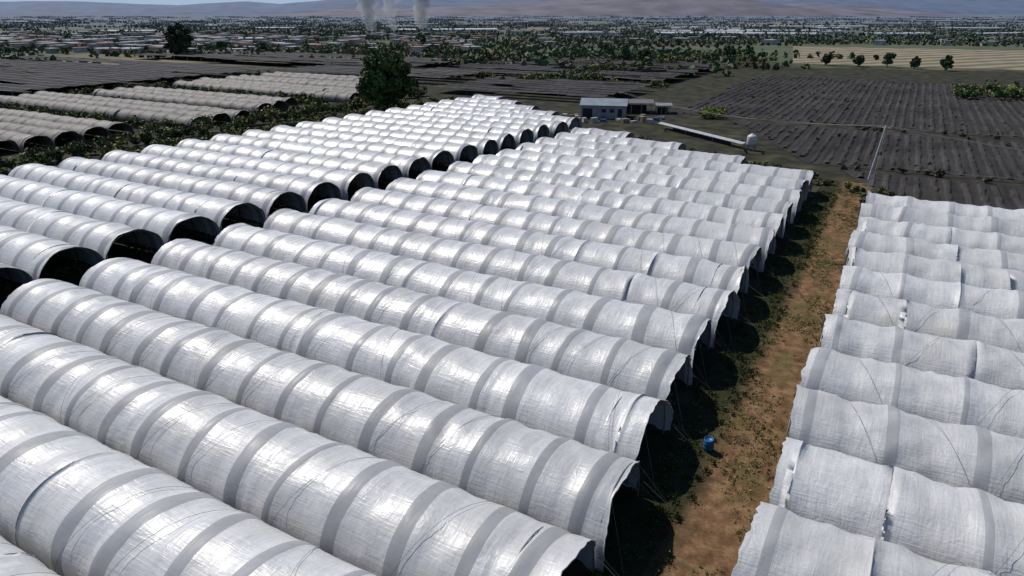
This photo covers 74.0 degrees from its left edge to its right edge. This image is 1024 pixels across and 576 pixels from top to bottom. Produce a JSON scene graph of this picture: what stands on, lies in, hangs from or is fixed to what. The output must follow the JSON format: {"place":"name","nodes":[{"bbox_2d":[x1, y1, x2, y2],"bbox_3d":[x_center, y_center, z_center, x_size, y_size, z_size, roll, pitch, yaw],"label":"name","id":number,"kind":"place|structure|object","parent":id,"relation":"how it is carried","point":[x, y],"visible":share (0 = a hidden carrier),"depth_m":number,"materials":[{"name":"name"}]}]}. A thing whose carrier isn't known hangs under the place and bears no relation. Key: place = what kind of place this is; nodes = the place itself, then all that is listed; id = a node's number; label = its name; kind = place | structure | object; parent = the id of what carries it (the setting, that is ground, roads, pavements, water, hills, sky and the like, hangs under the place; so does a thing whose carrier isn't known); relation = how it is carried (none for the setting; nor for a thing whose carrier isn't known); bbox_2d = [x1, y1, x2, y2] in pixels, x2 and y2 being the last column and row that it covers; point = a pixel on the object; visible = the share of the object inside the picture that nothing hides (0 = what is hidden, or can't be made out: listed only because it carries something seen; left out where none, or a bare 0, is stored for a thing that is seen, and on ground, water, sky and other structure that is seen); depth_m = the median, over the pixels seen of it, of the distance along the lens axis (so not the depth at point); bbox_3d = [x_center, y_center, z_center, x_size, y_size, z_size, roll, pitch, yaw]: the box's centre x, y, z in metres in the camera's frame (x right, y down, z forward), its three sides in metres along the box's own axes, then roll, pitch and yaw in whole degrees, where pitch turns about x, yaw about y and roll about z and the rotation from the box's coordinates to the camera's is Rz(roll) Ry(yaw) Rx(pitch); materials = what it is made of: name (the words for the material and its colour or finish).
{"place":"outdoors","nodes":[
{"label":"outdoors","id":0,"kind":"place"},
{"bbox_2d":[0,0,319,4],"label":"sky","id":1,"kind":"structure","parent":0,"point":[159,2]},
{"bbox_2d":[0,14,1023,575],"bbox_3d":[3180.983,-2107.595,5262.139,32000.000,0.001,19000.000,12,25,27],"label":"ground","id":2,"kind":"structure","parent":0,"point":[684,90],"depth_m":245.80,"materials":[{"name":"brown soil"}]},
{"bbox_2d":[0,263,33,284],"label":"polytunnel","id":3,"kind":"structure","parent":2,"relation":"on","point":[13,273],"depth_m":70.68,"materials":[{"name":"white plastic"}]},
{"bbox_2d":[0,129,54,150],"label":"weathered polytunnel","id":4,"kind":"structure","parent":2,"relation":"on","point":[19,139],"depth_m":145.79,"materials":[{"name":"plastic"}]},
{"bbox_2d":[0,535,63,575],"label":"polytunnel","id":5,"kind":"structure","parent":2,"relation":"on","point":[15,560],"depth_m":31.76,"materials":[{"name":"white plastic"}]},
{"bbox_2d":[0,122,84,146],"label":"weathered polytunnel","id":6,"kind":"structure","parent":2,"relation":"on","point":[52,134],"depth_m":152.74,"materials":[{"name":"plastic"}]},
{"bbox_2d":[0,225,104,279],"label":"polytunnel","id":7,"kind":"structure","parent":2,"relation":"on","point":[31,254],"depth_m":73.17,"materials":[{"name":"white plastic"}]},
{"bbox_2d":[0,114,110,136],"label":"weathered polytunnel","id":8,"kind":"structure","parent":2,"relation":"on","point":[82,129],"depth_m":159.56,"materials":[{"name":"plastic"}]},
{"bbox_2d":[0,108,133,136],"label":"weathered polytunnel","id":9,"kind":"structure","parent":2,"relation":"on","point":[118,126],"depth_m":166.81,"materials":[{"name":"plastic"}]},
{"bbox_2d":[0,196,164,259],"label":"polytunnel","id":10,"kind":"structure","parent":2,"relation":"on","point":[99,236],"depth_m":81.29,"materials":[{"name":"white plastic"}]},
{"bbox_2d":[0,101,186,130],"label":"hedgerow","id":11,"kind":"object","parent":2,"relation":"on","point":[132,121],"visible":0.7,"depth_m":178.45,"materials":[{"name":"green plant"}]},
{"bbox_2d":[0,95,211,125],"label":"weathered polytunnel","id":12,"kind":"structure","parent":2,"relation":"on","point":[147,115],"depth_m":184.90,"materials":[{"name":"plastic"}]},
{"bbox_2d":[0,174,220,243],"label":"polytunnel","id":13,"kind":"structure","parent":2,"relation":"on","point":[163,223],"depth_m":88.64,"materials":[{"name":"white plastic"}]},
{"bbox_2d":[19,93,230,122],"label":"weathered polytunnel","id":14,"kind":"structure","parent":2,"relation":"on","point":[219,116],"depth_m":189.66,"materials":[{"name":"plastic"}]},
{"bbox_2d":[8,163,265,236],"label":"polytunnel","id":15,"kind":"structure","parent":2,"relation":"on","point":[215,209],"depth_m":95.05,"materials":[{"name":"white plastic"}]},
{"bbox_2d":[0,55,277,94],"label":"shade net","id":16,"kind":"object","parent":2,"relation":"on","point":[56,74],"visible":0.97,"depth_m":299.08,"materials":[{"name":"grey fabric"}]},
{"bbox_2d":[34,91,250,120],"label":"weathered polytunnel","id":17,"kind":"structure","parent":2,"relation":"on","point":[231,112],"depth_m":195.28,"materials":[{"name":"plastic"}]},
{"bbox_2d":[17,70,280,95],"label":"hedgerow","id":18,"kind":"object","parent":2,"relation":"on","point":[128,85],"visible":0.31,"depth_m":251.10,"materials":[{"name":"green plant"}]},
{"bbox_2d":[163,22,193,57],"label":"broadleaf tree","id":19,"kind":"object","parent":2,"relation":"on","point":[178,38],"visible":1,"depth_m":418.85,"materials":[{"name":"green plant"}]},
{"bbox_2d":[57,157,306,223],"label":"polytunnel","id":20,"kind":"structure","parent":2,"relation":"on","point":[264,198],"depth_m":100.73,"materials":[{"name":"white plastic"}]},
{"bbox_2d":[92,89,273,112],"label":"weathered polytunnel","id":21,"kind":"structure","parent":2,"relation":"on","point":[216,102],"depth_m":206.77,"materials":[{"name":"plastic"}]},
{"bbox_2d":[0,395,375,575],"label":"polytunnel","id":22,"kind":"structure","parent":2,"relation":"on","point":[73,502],"depth_m":34.21,"materials":[{"name":"white plastic"}]},
{"bbox_2d":[113,87,288,108],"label":"weathered polytunnel","id":23,"kind":"structure","parent":2,"relation":"on","point":[280,104],"depth_m":211.29,"materials":[{"name":"plastic"}]},
{"bbox_2d":[0,85,427,168],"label":"hedgerow","id":24,"kind":"object","parent":2,"relation":"on","point":[117,140],"visible":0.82,"depth_m":153.19,"materials":[{"name":"green plant"}]},
{"bbox_2d":[133,86,298,108],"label":"weathered polytunnel","id":25,"kind":"structure","parent":2,"relation":"on","point":[291,101],"depth_m":216.39,"materials":[{"name":"plastic"}]},
{"bbox_2d":[101,150,341,211],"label":"polytunnel","id":26,"kind":"structure","parent":2,"relation":"on","point":[305,187],"depth_m":106.05,"materials":[{"name":"white plastic"}]},
{"bbox_2d":[0,96,454,175],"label":"shrubs","id":27,"kind":"object","parent":2,"relation":"on","point":[402,103],"visible":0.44,"depth_m":167.29,"materials":[{"name":"green plant"}]},
{"bbox_2d":[159,83,326,104],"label":"hedgerow","id":28,"kind":"object","parent":2,"relation":"on","point":[303,98],"visible":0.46,"depth_m":225.01,"materials":[{"name":"green plant"}]},
{"bbox_2d":[141,144,374,200],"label":"polytunnel","id":29,"kind":"structure","parent":2,"relation":"on","point":[343,180],"depth_m":111.47,"materials":[{"name":"white plastic"}]},
{"bbox_2d":[173,80,360,102],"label":"weathered polytunnel","id":30,"kind":"structure","parent":2,"relation":"on","point":[332,96],"depth_m":232.24,"materials":[{"name":"plastic"}]},
{"bbox_2d":[199,77,355,90],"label":"weathered polytunnel","id":31,"kind":"structure","parent":2,"relation":"on","point":[279,83],"depth_m":249.12,"materials":[{"name":"plastic"}]},
{"bbox_2d":[193,79,362,95],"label":"weathered polytunnel","id":32,"kind":"structure","parent":2,"relation":"on","point":[283,86],"depth_m":240.57,"materials":[{"name":"plastic"}]},
{"bbox_2d":[176,139,402,188],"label":"polytunnel","id":33,"kind":"structure","parent":2,"relation":"on","point":[375,171],"depth_m":117.36,"materials":[{"name":"white plastic"}]},
{"bbox_2d":[225,75,357,87],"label":"weathered polytunnel","id":34,"kind":"structure","parent":2,"relation":"on","point":[317,83],"depth_m":258.92,"materials":[{"name":"plastic"}]},
{"bbox_2d":[132,50,471,67],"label":"shade net","id":35,"kind":"object","parent":2,"relation":"on","point":[286,56],"visible":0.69,"depth_m":388.25,"materials":[{"name":"grey fabric"}]},
{"bbox_2d":[0,314,618,575],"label":"polytunnel","id":36,"kind":"structure","parent":2,"relation":"on","point":[360,509],"depth_m":37.62,"materials":[{"name":"white plastic"}]},
{"bbox_2d":[260,72,358,80],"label":"weathered polytunnel","id":37,"kind":"structure","parent":2,"relation":"on","point":[293,75],"depth_m":277.40,"materials":[{"name":"plastic"}]},
{"bbox_2d":[210,134,430,177],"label":"polytunnel","id":38,"kind":"structure","parent":2,"relation":"on","point":[405,164],"depth_m":123.09,"materials":[{"name":"white plastic"}]},
{"bbox_2d":[0,279,667,575],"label":"polytunnel","id":39,"kind":"structure","parent":2,"relation":"on","point":[572,486],"depth_m":43.38,"materials":[{"name":"white plastic"}]},
{"bbox_2d":[242,129,454,167],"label":"polytunnel","id":40,"kind":"structure","parent":2,"relation":"on","point":[436,156],"depth_m":128.11,"materials":[{"name":"white plastic"}]},
{"bbox_2d":[270,125,477,167],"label":"polytunnel","id":41,"kind":"structure","parent":2,"relation":"on","point":[457,151],"depth_m":133.81,"materials":[{"name":"white plastic"}]},
{"bbox_2d":[275,65,478,83],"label":"shade net","id":42,"kind":"object","parent":2,"relation":"on","point":[339,69],"visible":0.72,"depth_m":299.01,"materials":[{"name":"grey fabric"}]},
{"bbox_2d":[79,257,688,498],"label":"polytunnel","id":43,"kind":"structure","parent":2,"relation":"on","point":[598,416],"depth_m":50.04,"materials":[{"name":"white plastic"}]},
{"bbox_2d":[355,44,415,109],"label":"broadleaf tree","id":44,"kind":"object","parent":2,"relation":"on","point":[383,74],"visible":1,"depth_m":195.85,"materials":[{"name":"green plant"}]},
{"bbox_2d":[0,131,777,428],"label":"berry plants","id":45,"kind":"object","parent":2,"relation":"on","point":[199,234],"visible":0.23,"depth_m":81.37,"materials":[{"name":"green plant"}]},
{"bbox_2d":[296,121,497,161],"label":"polytunnel","id":46,"kind":"structure","parent":2,"relation":"on","point":[485,145],"depth_m":139.25,"materials":[{"name":"white plastic"}]},
{"bbox_2d":[322,117,515,153],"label":"polytunnel","id":47,"kind":"structure","parent":2,"relation":"on","point":[506,139],"depth_m":145.24,"materials":[{"name":"white plastic"}]},
{"bbox_2d":[151,239,710,436],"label":"polytunnel","id":48,"kind":"structure","parent":2,"relation":"on","point":[626,365],"depth_m":56.06,"materials":[{"name":"white plastic"}]},
{"bbox_2d":[343,114,533,148],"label":"polytunnel","id":49,"kind":"structure","parent":2,"relation":"on","point":[524,135],"depth_m":150.51,"materials":[{"name":"white plastic"}]},
{"bbox_2d":[299,44,578,68],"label":"hedgerow","id":50,"kind":"object","parent":2,"relation":"on","point":[431,55],"visible":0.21,"depth_m":404.20,"materials":[{"name":"green plant"}]},
{"bbox_2d":[366,110,549,142],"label":"polytunnel","id":51,"kind":"structure","parent":2,"relation":"on","point":[541,130],"depth_m":156.60,"materials":[{"name":"white plastic"}]},
{"bbox_2d":[213,223,727,386],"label":"polytunnel","id":52,"kind":"structure","parent":2,"relation":"on","point":[652,326],"depth_m":62.03,"materials":[{"name":"white plastic"}]},
{"bbox_2d":[385,107,568,137],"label":"polytunnel","id":53,"kind":"structure","parent":2,"relation":"on","point":[557,126],"depth_m":161.23,"materials":[{"name":"white plastic"}]},
{"bbox_2d":[439,99,539,109],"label":"polytunnel","id":54,"kind":"structure","parent":2,"relation":"on","point":[506,105],"depth_m":184.83,"materials":[{"name":"white plastic"}]},
{"bbox_2d":[424,102,559,115],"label":"polytunnel","id":55,"kind":"structure","parent":2,"relation":"on","point":[482,108],"depth_m":176.78,"materials":[{"name":"white plastic"}]},
{"bbox_2d":[406,105,581,130],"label":"polytunnel","id":56,"kind":"structure","parent":2,"relation":"on","point":[572,122],"depth_m":167.12,"materials":[{"name":"white plastic"}]},
{"bbox_2d":[329,62,669,86],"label":"hedgerow","id":57,"kind":"object","parent":2,"relation":"on","point":[483,73],"visible":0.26,"depth_m":277.61,"materials":[{"name":"green plant"}]},
{"bbox_2d":[263,208,750,350],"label":"polytunnel","id":58,"kind":"structure","parent":2,"relation":"on","point":[712,304],"depth_m":68.04,"materials":[{"name":"white plastic"}]},
{"bbox_2d":[0,15,1023,75],"bbox_3d":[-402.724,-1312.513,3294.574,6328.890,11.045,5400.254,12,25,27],"label":"distant trees","id":59,"kind":"object","parent":2,"relation":"on","point":[508,46],"visible":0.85,"depth_m":681.91,"materials":[{"name":"green plant"}]},
{"bbox_2d":[0,18,1023,53],"bbox_3d":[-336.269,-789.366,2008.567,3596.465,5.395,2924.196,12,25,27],"label":"distant houses","id":60,"kind":"structure","parent":2,"relation":"on","point":[99,44],"depth_m":617.43,"materials":[{"name":"paint"}]},
{"bbox_2d":[15,16,1023,40],"bbox_3d":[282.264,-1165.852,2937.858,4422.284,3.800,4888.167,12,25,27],"label":"distant greenhouses","id":61,"kind":"object","parent":2,"relation":"on","point":[738,30],"visible":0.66,"depth_m":1074.88,"materials":[{"name":"paint"}]},
{"bbox_2d":[308,198,761,319],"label":"polytunnel","id":62,"kind":"structure","parent":2,"relation":"on","point":[697,271],"depth_m":73.85,"materials":[{"name":"white plastic"}]},
{"bbox_2d":[299,53,777,62],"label":"hedgerow","id":63,"kind":"object","parent":2,"relation":"on","point":[743,59],"visible":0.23,"depth_m":387.63,"materials":[{"name":"green plant"}]},
{"bbox_2d":[434,76,651,98],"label":"shade net","id":64,"kind":"object","parent":2,"relation":"on","point":[590,88],"visible":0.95,"depth_m":242.24,"materials":[{"name":"grey fabric"}]},
{"bbox_2d":[495,69,604,84],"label":"bush","id":65,"kind":"object","parent":2,"relation":"on","point":[592,75],"visible":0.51,"depth_m":269.86,"materials":[{"name":"green plant"}]},
{"bbox_2d":[351,187,769,293],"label":"polytunnel","id":66,"kind":"structure","parent":2,"relation":"on","point":[718,251],"depth_m":79.59,"materials":[{"name":"white plastic"}]},
{"bbox_2d":[428,57,726,80],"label":"shade net","id":67,"kind":"object","parent":2,"relation":"on","point":[495,67],"visible":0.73,"depth_m":320.18,"materials":[{"name":"grey fabric"}]},
{"bbox_2d":[386,177,775,271],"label":"polytunnel","id":68,"kind":"structure","parent":2,"relation":"on","point":[764,238],"depth_m":85.60,"materials":[{"name":"white plastic"}]},
{"bbox_2d":[416,170,783,238],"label":"polytunnel","id":69,"kind":"structure","parent":2,"relation":"on","point":[710,213],"depth_m":91.31,"materials":[{"name":"white plastic"}]},
{"bbox_2d":[570,127,634,137],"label":"polytunnel","id":70,"kind":"structure","parent":2,"relation":"on","point":[607,133],"depth_m":142.20,"materials":[{"name":"white plastic"}]},
{"bbox_2d":[580,98,628,118],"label":"farm shed","id":71,"kind":"structure","parent":2,"relation":"on","point":[610,108],"depth_m":184.78,"materials":[{"name":"grey metal"}]},
{"bbox_2d":[446,161,792,235],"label":"polytunnel","id":72,"kind":"structure","parent":2,"relation":"on","point":[750,203],"depth_m":97.09,"materials":[{"name":"white plastic"}]},
{"bbox_2d":[555,132,686,149],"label":"polytunnel","id":73,"kind":"structure","parent":2,"relation":"on","point":[623,141],"depth_m":132.84,"materials":[{"name":"white plastic"}]},
{"bbox_2d":[472,154,803,223],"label":"polytunnel","id":74,"kind":"structure","parent":2,"relation":"on","point":[796,197],"depth_m":102.39,"materials":[{"name":"white plastic"}]},
{"bbox_2d":[535,137,745,163],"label":"polytunnel","id":75,"kind":"structure","parent":2,"relation":"on","point":[719,157],"depth_m":124.00,"materials":[{"name":"white plastic"}]},
{"bbox_2d":[552,50,742,75],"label":"hedgerow","id":76,"kind":"object","parent":2,"relation":"on","point":[607,66],"visible":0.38,"depth_m":328.56,"materials":[{"name":"green plant"}]},
{"bbox_2d":[496,149,808,211],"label":"polytunnel","id":77,"kind":"structure","parent":2,"relation":"on","point":[752,179],"depth_m":108.78,"materials":[{"name":"white plastic"}]},
{"bbox_2d":[516,142,813,200],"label":"polytunnel","id":78,"kind":"structure","parent":2,"relation":"on","point":[701,164],"depth_m":114.46,"materials":[{"name":"white plastic"}]},
{"bbox_2d":[658,122,745,148],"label":"nursery shelter","id":79,"kind":"object","parent":2,"relation":"on","point":[699,135],"visible":0.98,"depth_m":155.82,"materials":[{"name":"white plastic"}]},
{"bbox_2d":[587,187,859,575],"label":"grass tufts","id":80,"kind":"object","parent":2,"relation":"on","point":[807,249],"visible":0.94,"depth_m":52.30,"materials":[{"name":"green plant"}]},
{"bbox_2d":[610,130,932,200],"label":"weeds","id":81,"kind":"object","parent":2,"relation":"on","point":[881,190],"visible":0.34,"depth_m":113.70,"materials":[{"name":"green plant"}]},
{"bbox_2d":[663,79,1010,166],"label":"weeds","id":82,"kind":"object","parent":2,"relation":"on","point":[880,152],"visible":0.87,"depth_m":166.09,"materials":[{"name":"green plant"}]},
{"bbox_2d":[731,501,996,575],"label":"polytunnel","id":83,"kind":"structure","parent":2,"relation":"on","point":[779,541],"depth_m":31.86,"materials":[{"name":"plastic"}]},
{"bbox_2d":[769,437,1023,575],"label":"polytunnel","id":84,"kind":"structure","parent":2,"relation":"on","point":[921,515],"depth_m":35.35,"materials":[{"name":"plastic"}]},
{"bbox_2d":[785,384,1023,504],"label":"polytunnel","id":85,"kind":"structure","parent":2,"relation":"on","point":[974,456],"depth_m":40.61,"materials":[{"name":"plastic"}]},
{"bbox_2d":[799,347,1023,438],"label":"polytunnel","id":86,"kind":"structure","parent":2,"relation":"on","point":[942,398],"depth_m":46.10,"materials":[{"name":"plastic"}]},
{"bbox_2d":[840,124,1000,182],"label":"weeds","id":87,"kind":"object","parent":2,"relation":"on","point":[939,173],"visible":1,"depth_m":124.72,"materials":[{"name":"green plant"}]},
{"bbox_2d":[819,314,1023,389],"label":"polytunnel","id":88,"kind":"structure","parent":2,"relation":"on","point":[987,363],"depth_m":51.24,"materials":[{"name":"plastic"}]},
{"bbox_2d":[832,289,1023,352],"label":"polytunnel","id":89,"kind":"structure","parent":2,"relation":"on","point":[956,323],"depth_m":56.62,"materials":[{"name":"plastic"}]},
{"bbox_2d":[838,265,1023,318],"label":"polytunnel","id":90,"kind":"structure","parent":2,"relation":"on","point":[1003,303],"depth_m":61.92,"materials":[{"name":"plastic"}]},
{"bbox_2d":[844,247,1023,291],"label":"polytunnel","id":91,"kind":"structure","parent":2,"relation":"on","point":[942,270],"depth_m":67.42,"materials":[{"name":"plastic"}]},
{"bbox_2d":[844,230,1023,272],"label":"polytunnel","id":92,"kind":"structure","parent":2,"relation":"on","point":[874,242],"depth_m":73.00,"materials":[{"name":"plastic"}]},
{"bbox_2d":[856,216,1023,254],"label":"polytunnel","id":93,"kind":"structure","parent":2,"relation":"on","point":[971,239],"depth_m":77.98,"materials":[{"name":"plastic"}]},
{"bbox_2d":[857,203,1023,237],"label":"polytunnel","id":94,"kind":"structure","parent":2,"relation":"on","point":[989,224],"depth_m":83.67,"materials":[{"name":"plastic"}]},
{"bbox_2d":[865,190,1023,222],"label":"polytunnel","id":95,"kind":"structure","parent":2,"relation":"on","point":[960,210],"depth_m":88.92,"materials":[{"name":"plastic"}]},
{"bbox_2d":[951,79,1023,98],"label":"bush","id":96,"kind":"object","parent":2,"relation":"on","point":[975,90],"visible":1,"depth_m":226.90,"materials":[{"name":"green plant"}]},
{"bbox_2d":[0,0,1023,13],"bbox_3d":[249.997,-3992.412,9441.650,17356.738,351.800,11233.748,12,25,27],"label":"mountains","id":97,"kind":"structure","parent":0,"point":[923,6],"depth_m":8961.26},
{"bbox_2d":[562,113,664,122],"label":"crate stacks","id":98,"kind":"object","parent":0,"point":[641,117],"visible":0.88,"depth_m":179.88,"materials":[{"name":"paint"}]},
{"bbox_2d":[263,0,967,15],"bbox_3d":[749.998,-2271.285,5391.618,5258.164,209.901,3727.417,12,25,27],"label":"hills","id":99,"kind":"structure","parent":0,"point":[655,8],"depth_m":5063.78,"materials":[{"name":"grey"}]},
{"bbox_2d":[587,180,872,575],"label":"dirt path","id":100,"kind":"structure","parent":0,"point":[705,535],"depth_m":46.54,"materials":[{"name":"soil"}]},
{"bbox_2d":[672,75,1023,138],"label":"ploughed field","id":101,"kind":"structure","parent":0,"point":[935,109],"depth_m":210.53,"materials":[{"name":"soil"}]},
{"bbox_2d":[731,120,1023,183],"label":"ploughed field","id":102,"kind":"structure","parent":0,"point":[958,157],"depth_m":142.14,"materials":[{"name":"soil"}]},
{"bbox_2d":[793,46,1023,69],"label":"stubble field","id":103,"kind":"structure","parent":0,"point":[990,59],"depth_m":432.93,"materials":[{"name":"beige plant"}]},
{"bbox_2d":[842,169,1023,209],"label":"ploughed field","id":104,"kind":"structure","parent":0,"point":[1005,196],"depth_m":111.28,"materials":[{"name":"soil"}]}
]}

